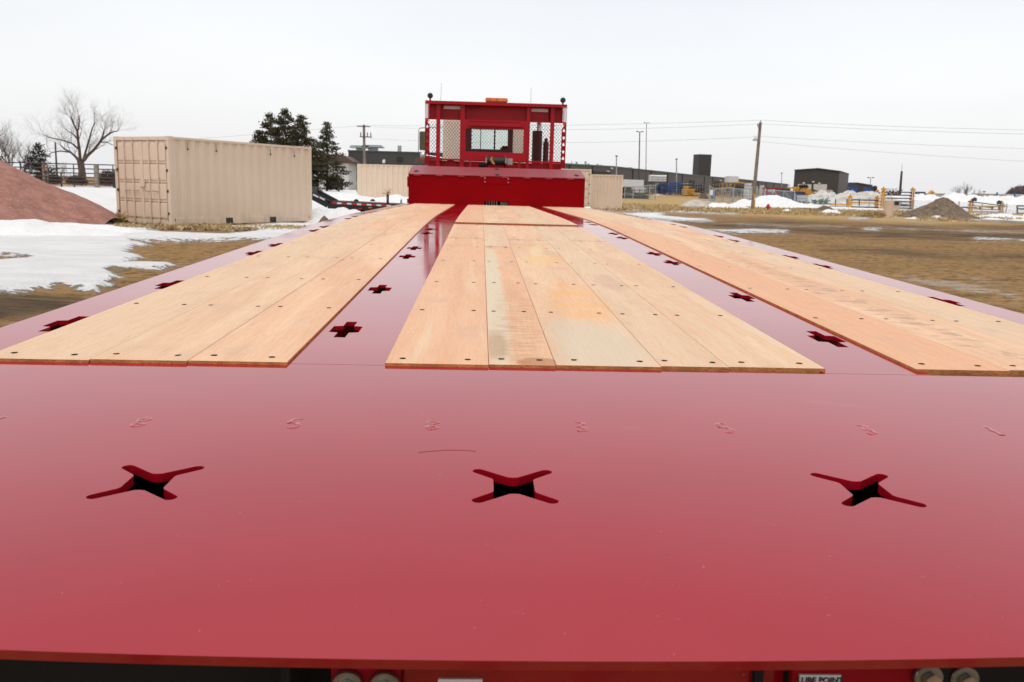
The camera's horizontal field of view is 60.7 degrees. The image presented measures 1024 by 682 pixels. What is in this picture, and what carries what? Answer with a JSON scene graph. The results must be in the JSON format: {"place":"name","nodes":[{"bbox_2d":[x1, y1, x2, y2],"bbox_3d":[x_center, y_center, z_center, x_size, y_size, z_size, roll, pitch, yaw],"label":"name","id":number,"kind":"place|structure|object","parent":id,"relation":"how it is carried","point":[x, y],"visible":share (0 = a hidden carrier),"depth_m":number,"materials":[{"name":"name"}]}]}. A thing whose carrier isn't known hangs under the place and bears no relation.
{"place":"outdoors","nodes":[
{"label":"outdoors","id":0,"kind":"place"},
{"bbox_2d":[0,177,1023,327],"bbox_3d":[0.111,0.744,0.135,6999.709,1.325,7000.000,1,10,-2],"label":"ground","id":1,"kind":"structure","parent":0,"point":[982,262],"depth_m":19.68,"materials":[{"name":"brown plant"}]},
{"bbox_2d":[0,123,26,165],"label":"bare tree","id":2,"kind":"object","parent":1,"relation":"on","point":[5,153],"visible":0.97,"depth_m":107.29,"materials":[{"name":"brown plant"}]},
{"bbox_2d":[3,140,33,170],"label":"bare tree","id":3,"kind":"object","parent":1,"relation":"on","point":[18,160],"visible":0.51,"depth_m":117.22,"materials":[{"name":"brown plant"}]},
{"bbox_2d":[21,142,65,180],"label":"evergreen tree","id":4,"kind":"object","parent":1,"relation":"on","point":[38,148],"visible":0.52,"depth_m":91.02,"materials":[{"name":"green plant"}]},
{"bbox_2d":[46,173,60,184],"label":"shrub","id":5,"kind":"object","parent":1,"relation":"on","point":[55,178],"visible":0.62,"depth_m":84.81,"materials":[{"name":"brown plant"}]},
{"bbox_2d":[54,142,57,174],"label":"thin pole","id":6,"kind":"object","parent":1,"relation":"on","point":[56,165],"visible":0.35,"depth_m":91.41,"materials":[{"name":"grey metal"}]},
{"bbox_2d":[6,161,115,187],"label":"pipe fence","id":7,"kind":"object","parent":1,"relation":"on","point":[96,177],"visible":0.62,"depth_m":71.50,"materials":[{"name":"brown metal"}]},
{"bbox_2d":[0,160,126,224],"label":"gravel heap","id":8,"kind":"object","parent":1,"relation":"on","point":[24,195],"visible":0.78,"depth_m":24.60,"materials":[{"name":"red gravel"}]},
{"bbox_2d":[0,219,143,235],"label":"snow heap","id":9,"kind":"object","parent":1,"relation":"on","point":[27,227],"visible":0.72,"depth_m":19.93,"materials":[{"name":"white snow"}]},
{"bbox_2d":[64,174,89,185],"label":"shrub","id":10,"kind":"object","parent":1,"relation":"on","point":[69,178],"visible":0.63,"depth_m":84.93,"materials":[{"name":"brown plant"}]},
{"bbox_2d":[18,84,138,176],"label":"bare tree","id":11,"kind":"object","parent":1,"relation":"on","point":[80,159],"visible":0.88,"depth_m":105.75,"materials":[{"name":"brown plant"}]},
{"bbox_2d":[99,170,112,186],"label":"shrub","id":12,"kind":"object","parent":1,"relation":"on","point":[105,175],"visible":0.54,"depth_m":80.96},
{"bbox_2d":[108,210,128,222],"bbox_3d":[-11.793,-3.731,26.157,0.755,0.487,0.602,1,10,-2],"label":"shrub","id":13,"kind":"object","parent":1,"relation":"on","point":[122,217],"visible":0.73,"depth_m":26.10,"materials":[{"name":"brown plant"}]},
{"bbox_2d":[113,221,307,231],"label":"dry grass","id":14,"kind":"structure","parent":1,"relation":"on","point":[201,226],"depth_m":24.92,"materials":[{"name":"beige plant"}]},
{"bbox_2d":[113,136,311,224],"bbox_3d":[-9.615,-5.224,28.812,2.456,2.590,6.119,7,11,29],"label":"shipping container","id":15,"kind":"object","parent":1,"relation":"on","point":[169,180],"visible":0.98,"depth_m":26.99,"materials":[{"name":"metal"}]},
{"bbox_2d":[115,138,142,219],"bbox_3d":[-11.596,-4.893,26.502,1.140,2.430,0.105,7,11,29],"label":"door","id":16,"kind":"structure","parent":15,"relation":"in","point":[128,161],"depth_m":26.50,"materials":[{"name":"paint"}]},
{"bbox_2d":[142,138,169,221],"bbox_3d":[-10.583,-4.769,25.947,1.140,2.430,0.105,7,11,29],"label":"door","id":17,"kind":"structure","parent":15,"relation":"in","point":[155,170],"depth_m":25.95,"materials":[{"name":"paint"}]},
{"bbox_2d":[249,130,266,143],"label":"evergreen tree","id":18,"kind":"object","parent":1,"relation":"on","point":[259,134],"visible":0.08,"depth_m":95.42,"materials":[{"name":"green plant"}]},
{"bbox_2d":[252,111,287,143],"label":"evergreen tree","id":19,"kind":"object","parent":1,"relation":"on","point":[268,124],"visible":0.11,"depth_m":95.95,"materials":[{"name":"green plant"}]},
{"bbox_2d":[266,108,319,185],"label":"evergreen tree","id":20,"kind":"object","parent":1,"relation":"on","point":[284,127],"visible":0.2,"depth_m":94.26,"materials":[{"name":"green plant"}]},
{"bbox_2d":[280,114,334,188],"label":"evergreen tree","id":21,"kind":"object","parent":1,"relation":"on","point":[302,125],"visible":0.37,"depth_m":93.65,"materials":[{"name":"green plant"}]},
{"bbox_2d":[297,207,360,222],"bbox_3d":[-6.092,-4.601,32.248,3.727,0.642,3.900,1,10,-2],"label":"snow heap","id":22,"kind":"object","parent":1,"relation":"on","point":[318,213],"visible":0.38,"depth_m":31.90,"materials":[{"name":"white snow"}]},
{"bbox_2d":[311,121,352,190],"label":"evergreen tree","id":23,"kind":"object","parent":1,"relation":"on","point":[334,166],"visible":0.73,"depth_m":96.91,"materials":[{"name":"green plant"}]},
{"bbox_2d":[317,180,356,190],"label":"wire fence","id":24,"kind":"object","parent":1,"relation":"on","point":[338,189],"visible":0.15,"depth_m":97.82,"materials":[{"name":"metal"}]},
{"bbox_2d":[320,154,361,189],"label":"house","id":25,"kind":"structure","parent":1,"relation":"on","point":[350,163],"depth_m":121.33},
{"bbox_2d":[312,186,407,211],"bbox_3d":[-6.667,-6.307,39.341,4.971,1.266,2.545,1,10,-2],"label":"equipment trailer","id":26,"kind":"object","parent":1,"relation":"on","point":[322,198],"visible":0.73,"depth_m":38.35,"materials":[{"name":"black paint"}]},
{"bbox_2d":[312,194,407,202],"bbox_3d":[-9.214,-9.174,56.478,11.319,0.739,11.000,1,10,-2],"label":"snow heap","id":27,"kind":"object","parent":1,"relation":"on","point":[395,198],"visible":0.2,"depth_m":53.46,"materials":[{"name":"white snow"}]},
{"bbox_2d":[357,125,371,163],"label":"utility pole","id":28,"kind":"object","parent":1,"relation":"on","point":[364,149],"visible":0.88,"depth_m":98.92,"materials":[{"name":"brown wood"}]},
{"bbox_2d":[357,164,418,197],"bbox_3d":[-7.701,-11.091,61.817,6.119,2.590,2.448,2,10,1],"label":"shipping container","id":29,"kind":"object","parent":1,"relation":"on","point":[375,180],"visible":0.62,"depth_m":60.64,"materials":[{"name":"metal"}]},
{"bbox_2d":[347,145,442,180],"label":"industrial building","id":30,"kind":"structure","parent":1,"relation":"on","point":[374,155],"depth_m":130.68,"materials":[{"name":"metal"}]},
{"bbox_2d":[418,83,566,169],"bbox_3d":[-0.465,-2.923,15.598,2.615,3.124,5.850,1,10,-2],"label":"tractor truck","id":31,"kind":"object","parent":1,"relation":"on","point":[491,133],"visible":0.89,"depth_m":14.55,"materials":[{"name":"red metal"}]},
{"bbox_2d":[0,166,1023,681],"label":"flatbed trailer","id":32,"kind":"object","parent":1,"relation":"on","point":[480,424],"visible":1,"depth_m":1.12,"materials":[{"name":"red paint"}]},
{"bbox_2d":[561,169,591,207],"bbox_3d":[4.030,-10.680,61.300,2.448,2.590,6.119,1,10,0],"label":"shipping container","id":33,"kind":"object","parent":1,"relation":"on","point":[586,173],"visible":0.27,"depth_m":58.31,"materials":[{"name":"metal"}]},
{"bbox_2d":[581,170,589,205],"bbox_3d":[4.617,-10.167,58.338,1.140,2.430,0.105,1,10,0],"label":"door","id":34,"kind":"structure","parent":33,"relation":"in","point":[586,173],"depth_m":58.34,"materials":[{"name":"paint"}]},
{"bbox_2d":[590,174,622,208],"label":"shipping container","id":35,"kind":"object","parent":1,"relation":"on","point":[606,191],"visible":0.69,"depth_m":65.36,"materials":[{"name":"metal"}]},
{"bbox_2d":[623,179,643,193],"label":"box trailer","id":36,"kind":"object","parent":1,"relation":"on","point":[638,183],"visible":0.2,"depth_m":163.28,"materials":[{"name":"metal"}]},
{"bbox_2d":[636,131,642,179],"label":"light pole","id":37,"kind":"object","parent":1,"relation":"on","point":[639,157],"visible":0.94,"depth_m":187.11,"materials":[{"name":"metal"}]},
{"bbox_2d":[624,184,655,199],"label":"chain link fence","id":38,"kind":"object","parent":1,"relation":"on","point":[639,192],"visible":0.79,"depth_m":109.08,"materials":[{"name":"silver metal"}]},
{"bbox_2d":[631,189,648,198],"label":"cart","id":39,"kind":"object","parent":1,"relation":"on","point":[638,196],"visible":0.75,"depth_m":117.44,"materials":[{"name":"metal"}]},
{"bbox_2d":[630,187,650,193],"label":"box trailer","id":40,"kind":"object","parent":1,"relation":"on","point":[631,191],"visible":0.48,"depth_m":150.78,"materials":[{"name":"metal"}]},
{"bbox_2d":[644,122,648,186],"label":"light pole","id":41,"kind":"object","parent":1,"relation":"on","point":[646,147],"visible":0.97,"depth_m":255.24,"materials":[{"name":"metal"}]},
{"bbox_2d":[646,182,666,193],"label":"storage rack","id":42,"kind":"object","parent":1,"relation":"on","point":[653,188],"visible":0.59,"depth_m":148.62,"materials":[{"name":"metal"}]},
{"bbox_2d":[648,175,666,181],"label":"wrapped bundle","id":43,"kind":"object","parent":42,"relation":"on","point":[655,178],"visible":1,"depth_m":148.42,"materials":[{"name":"white plastic"}]},
{"bbox_2d":[658,183,671,194],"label":"storage rack","id":44,"kind":"object","parent":1,"relation":"on","point":[666,189],"visible":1,"depth_m":146.77,"materials":[{"name":"blue metal"}]},
{"bbox_2d":[548,161,787,194],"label":"industrial building","id":45,"kind":"structure","parent":1,"relation":"on","point":[629,173],"depth_m":310.54,"materials":[{"name":"metal"}]},
{"bbox_2d":[689,180,694,187],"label":"doorway","id":46,"kind":"structure","parent":45,"relation":"in","point":[691,185],"depth_m":337.43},
{"bbox_2d":[670,181,683,194],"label":"storage rack","id":47,"kind":"object","parent":1,"relation":"on","point":[675,191],"visible":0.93,"depth_m":148.74,"materials":[{"name":"blue metal"}]},
{"bbox_2d":[681,189,687,195],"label":"lumber stack","id":48,"kind":"object","parent":1,"relation":"on","point":[684,192],"visible":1,"depth_m":143.08,"materials":[{"name":"orange wood"}]},
{"bbox_2d":[688,189,694,195],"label":"lumber stack","id":49,"kind":"object","parent":1,"relation":"on","point":[690,191],"visible":0.71,"depth_m":144.03,"materials":[{"name":"orange paint"}]},
{"bbox_2d":[680,199,711,206],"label":"snow heap","id":50,"kind":"object","parent":1,"relation":"on","point":[697,202],"visible":0.61,"depth_m":86.70,"materials":[{"name":"white snow"}]},
{"bbox_2d":[693,184,703,194],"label":"storage rack","id":51,"kind":"object","parent":1,"relation":"on","point":[700,191],"visible":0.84,"depth_m":154.96,"materials":[{"name":"metal"}]},
{"bbox_2d":[708,185,733,201],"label":"yard gate","id":52,"kind":"structure","parent":1,"relation":"on","point":[711,193],"depth_m":109.45,"materials":[{"name":"silver metal"}]},
{"bbox_2d":[719,183,734,195],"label":"storage rack","id":53,"kind":"object","parent":1,"relation":"on","point":[730,186],"visible":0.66,"depth_m":149.13,"materials":[{"name":"grey metal"}]},
{"bbox_2d":[708,203,748,207],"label":"snow heap","id":54,"kind":"object","parent":1,"relation":"on","point":[721,205],"visible":0.56,"depth_m":85.88,"materials":[{"name":"white snow"}]},
{"bbox_2d":[725,176,738,194],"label":"storage tank","id":55,"kind":"object","parent":1,"relation":"on","point":[730,179],"visible":0.61,"depth_m":198.60,"materials":[{"name":"metal"}]},
{"bbox_2d":[731,185,744,196],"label":"storage rack","id":56,"kind":"object","parent":1,"relation":"on","point":[740,187],"visible":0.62,"depth_m":149.25,"materials":[{"name":"metal"}]},
{"bbox_2d":[751,121,761,208],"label":"utility pole","id":57,"kind":"object","parent":1,"relation":"on","point":[753,199],"visible":0.96,"depth_m":83.12,"materials":[{"name":"brown wood"}]},
{"bbox_2d":[14,120,755,150],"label":"power line","id":58,"kind":"object","parent":57,"relation":"attached to","point":[532,125],"visible":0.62,"depth_m":91.14,"materials":[{"name":"metal"}]},
{"bbox_2d":[385,137,743,142],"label":"power line","id":59,"kind":"object","parent":57,"relation":"attached to","point":[586,142],"visible":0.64,"depth_m":87.48,"materials":[{"name":"metal"}]},
{"bbox_2d":[387,124,747,129],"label":"power line","id":60,"kind":"object","parent":57,"relation":"attached to","point":[634,128],"visible":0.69,"depth_m":87.03,"materials":[{"name":"metal"}]},
{"bbox_2d":[763,120,1004,129],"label":"power line","id":61,"kind":"object","parent":57,"relation":"attached to","point":[895,126],"visible":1,"depth_m":76.18,"materials":[{"name":"metal"}]},
{"bbox_2d":[760,141,1010,160],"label":"power line","id":62,"kind":"object","parent":57,"relation":"attached to","point":[888,152],"visible":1,"depth_m":78.67,"materials":[{"name":"metal"}]},
{"bbox_2d":[771,124,1007,133],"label":"power line","id":63,"kind":"object","parent":57,"relation":"attached to","point":[902,130],"visible":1,"depth_m":75.87,"materials":[{"name":"metal"}]},
{"bbox_2d":[761,136,1023,148],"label":"power line","id":64,"kind":"object","parent":57,"relation":"attached to","point":[895,143],"visible":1,"depth_m":77.50,"materials":[{"name":"metal"}]},
{"bbox_2d":[733,188,794,201],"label":"yard gate","id":65,"kind":"structure","parent":1,"relation":"on","point":[772,190],"depth_m":110.11,"materials":[{"name":"silver metal"}]},
{"bbox_2d":[762,187,780,195],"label":"red container","id":66,"kind":"object","parent":1,"relation":"on","point":[766,190],"visible":0.48,"depth_m":137.55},
{"bbox_2d":[729,195,818,207],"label":"snow heap","id":67,"kind":"object","parent":1,"relation":"on","point":[773,201],"visible":0.83,"depth_m":93.07,"materials":[{"name":"white snow"}]},
{"bbox_2d":[779,190,792,198],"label":"skip","id":68,"kind":"object","parent":1,"relation":"on","point":[788,194],"visible":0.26,"depth_m":129.71,"materials":[{"name":"metal"}]},
{"bbox_2d":[792,191,804,201],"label":"skip","id":69,"kind":"object","parent":1,"relation":"on","point":[799,193],"visible":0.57,"depth_m":123.77,"materials":[{"name":"blue paint"}]},
{"bbox_2d":[797,195,807,201],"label":"crate stack","id":70,"kind":"object","parent":1,"relation":"on","point":[800,197],"visible":0.63,"depth_m":119.97,"materials":[{"name":"grey"}]},
{"bbox_2d":[789,184,817,194],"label":"orange loader","id":71,"kind":"object","parent":1,"relation":"on","point":[803,188],"visible":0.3,"depth_m":149.41,"materials":[{"name":"paint"}]},
{"bbox_2d":[594,202,1022,219],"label":"dry grass","id":72,"kind":"structure","parent":1,"relation":"on","point":[776,211],"depth_m":71.40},
{"bbox_2d":[797,190,837,202],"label":"snow heap","id":73,"kind":"object","parent":1,"relation":"on","point":[822,193],"visible":0.32,"depth_m":119.97,"materials":[{"name":"white snow"}]},
{"bbox_2d":[793,168,848,193],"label":"warehouse","id":74,"kind":"structure","parent":1,"relation":"on","point":[835,181],"depth_m":257.02,"materials":[{"name":"metal"}]},
{"bbox_2d":[813,184,826,193],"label":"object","id":75,"kind":"structure","parent":74,"relation":"in","point":[818,187],"depth_m":257.24,"materials":[{"name":"white"}]},
{"bbox_2d":[811,198,830,203],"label":"green implement","id":76,"kind":"object","parent":1,"relation":"on","point":[814,200],"visible":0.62,"depth_m":112.27,"materials":[{"name":"paint"}]},
{"bbox_2d":[814,206,833,210],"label":"soil mound","id":77,"kind":"object","parent":1,"relation":"on","point":[823,208],"visible":0.66,"depth_m":83.75,"materials":[{"name":"brown soil"}]},
{"bbox_2d":[820,209,840,213],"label":"snow heap","id":78,"kind":"object","parent":1,"relation":"on","point":[827,211],"visible":0.68,"depth_m":72.72,"materials":[{"name":"white snow"}]},
{"bbox_2d":[830,199,847,206],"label":"cradle rack","id":79,"kind":"object","parent":1,"relation":"on","point":[842,205],"visible":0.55,"depth_m":101.12,"materials":[{"name":"orange paint"}]},
{"bbox_2d":[846,187,857,192],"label":"blue box","id":80,"kind":"object","parent":1,"relation":"on","point":[852,188],"visible":0.39,"depth_m":149.92,"materials":[{"name":"paint"}]},
{"bbox_2d":[848,182,872,192],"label":"industrial building","id":81,"kind":"structure","parent":1,"relation":"on","point":[860,186],"depth_m":419.80,"materials":[{"name":"metal"}]},
{"bbox_2d":[847,194,879,207],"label":"cradle rack","id":82,"kind":"object","parent":1,"relation":"on","point":[875,202],"visible":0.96,"depth_m":99.09,"materials":[{"name":"metal"}]},
{"bbox_2d":[817,190,916,206],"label":"snow heap","id":83,"kind":"object","parent":1,"relation":"on","point":[872,195],"visible":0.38,"depth_m":117.55,"materials":[{"name":"white snow"}]},
{"bbox_2d":[863,187,873,191],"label":"blue box","id":84,"kind":"object","parent":1,"relation":"on","point":[866,188],"visible":0.29,"depth_m":150.05,"materials":[{"name":"paint"}]},
{"bbox_2d":[860,209,886,216],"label":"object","id":85,"kind":"object","parent":1,"relation":"on","point":[873,213],"visible":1,"depth_m":62.01,"materials":[{"name":"brown plant"}]},
{"bbox_2d":[874,188,898,194],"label":"scrap row","id":86,"kind":"object","parent":1,"relation":"on","point":[890,191],"visible":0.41,"depth_m":150.55,"materials":[{"name":"metal"}]},
{"bbox_2d":[875,200,907,217],"bbox_3d":[27.289,-9.512,63.300,2.100,1.323,1.800,1,10,-2],"label":"concrete cylinder","id":87,"kind":"object","parent":1,"relation":"on","point":[888,207],"visible":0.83,"depth_m":63.01,"materials":[{"name":"beige concrete"}]},
{"bbox_2d":[894,201,901,209],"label":"service box","id":88,"kind":"object","parent":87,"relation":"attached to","point":[897,204],"visible":0.94,"depth_m":90.42,"materials":[{"name":"beige paint"}]},
{"bbox_2d":[879,186,915,208],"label":"cradle rack","id":89,"kind":"object","parent":1,"relation":"on","point":[883,197],"visible":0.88,"depth_m":98.12,"materials":[{"name":"metal"}]},
{"bbox_2d":[898,171,902,194],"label":"utility pole","id":90,"kind":"object","parent":1,"relation":"on","point":[900,184],"visible":0.7,"depth_m":139.87,"materials":[{"name":"grey metal"}]},
{"bbox_2d":[795,193,1023,213],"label":"chain link fence","id":91,"kind":"object","parent":1,"relation":"on","point":[1006,208],"visible":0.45,"depth_m":97.41,"materials":[{"name":"silver metal"}]},
{"bbox_2d":[898,197,977,218],"bbox_3d":[31.545,-9.823,65.174,5.920,1.826,6.300,1,10,-2],"label":"dirt heap","id":92,"kind":"object","parent":1,"relation":"on","point":[945,207],"visible":0.67,"depth_m":63.56,"materials":[{"name":"brown soil"}]},
{"bbox_2d":[915,215,969,221],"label":"dry grass","id":93,"kind":"structure","parent":1,"relation":"on","point":[929,218],"depth_m":55.22,"materials":[{"name":"brown plant"}]},
{"bbox_2d":[890,192,996,207],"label":"snow heap","id":94,"kind":"object","parent":1,"relation":"on","point":[962,198],"visible":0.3,"depth_m":118.06,"materials":[{"name":"white snow"}]},
{"bbox_2d":[925,193,971,196],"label":"building","id":95,"kind":"structure","parent":1,"relation":"on","point":[939,194],"depth_m":332.92,"materials":[{"name":"white"}]},
{"bbox_2d":[962,182,971,194],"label":"bare tree","id":96,"kind":"object","parent":1,"relation":"on","point":[965,192],"visible":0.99,"depth_m":210.63,"materials":[{"name":"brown plant"}]},
{"bbox_2d":[967,197,1007,212],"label":"cradle rack","id":97,"kind":"object","parent":1,"relation":"on","point":[972,200],"visible":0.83,"depth_m":93.58,"materials":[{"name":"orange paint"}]},
{"bbox_2d":[961,194,1023,209],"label":"snow heap","id":98,"kind":"object","parent":1,"relation":"on","point":[1012,200],"visible":0.33,"depth_m":115.98,"materials":[{"name":"white snow"}]},
{"bbox_2d":[961,218,1023,221],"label":"kerb","id":99,"kind":"structure","parent":1,"relation":"on","point":[991,220],"depth_m":59.50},
{"bbox_2d":[964,219,1023,223],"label":"kerb","id":100,"kind":"structure","parent":1,"relation":"on","point":[995,221],"depth_m":55.81,"materials":[{"name":"grey concrete"}]},
{"bbox_2d":[971,193,1023,197],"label":"building","id":101,"kind":"structure","parent":1,"relation":"on","point":[1017,195],"depth_m":312.24,"materials":[{"name":"white"}]},
{"bbox_2d":[979,213,1023,220],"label":"snow heap","id":102,"kind":"object","parent":1,"relation":"on","point":[1003,215],"visible":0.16,"depth_m":71.98,"materials":[{"name":"white snow"}]},
{"bbox_2d":[1005,184,1023,193],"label":"shrub","id":103,"kind":"object","parent":1,"relation":"on","point":[1019,189],"visible":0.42,"depth_m":330.83,"materials":[{"name":"brown plant"}]},
{"bbox_2d":[0,0,1023,194],"label":"sky","id":104,"kind":"structure","parent":0,"point":[204,69],"materials":[{"name":"white"}]},
{"bbox_2d":[692,154,711,175],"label":"tower","id":105,"kind":"structure","parent":0,"point":[701,164],"depth_m":382.04,"materials":[{"name":"metal"}]},
{"bbox_2d":[743,190,751,198],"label":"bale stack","id":106,"kind":"object","parent":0,"point":[746,192],"visible":0.53,"depth_m":129.56,"materials":[{"name":"white plastic"}]},
{"bbox_2d":[744,183,751,188],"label":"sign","id":107,"kind":"object","parent":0,"point":[748,186],"visible":0.45,"depth_m":139.27,"materials":[{"name":"white"}]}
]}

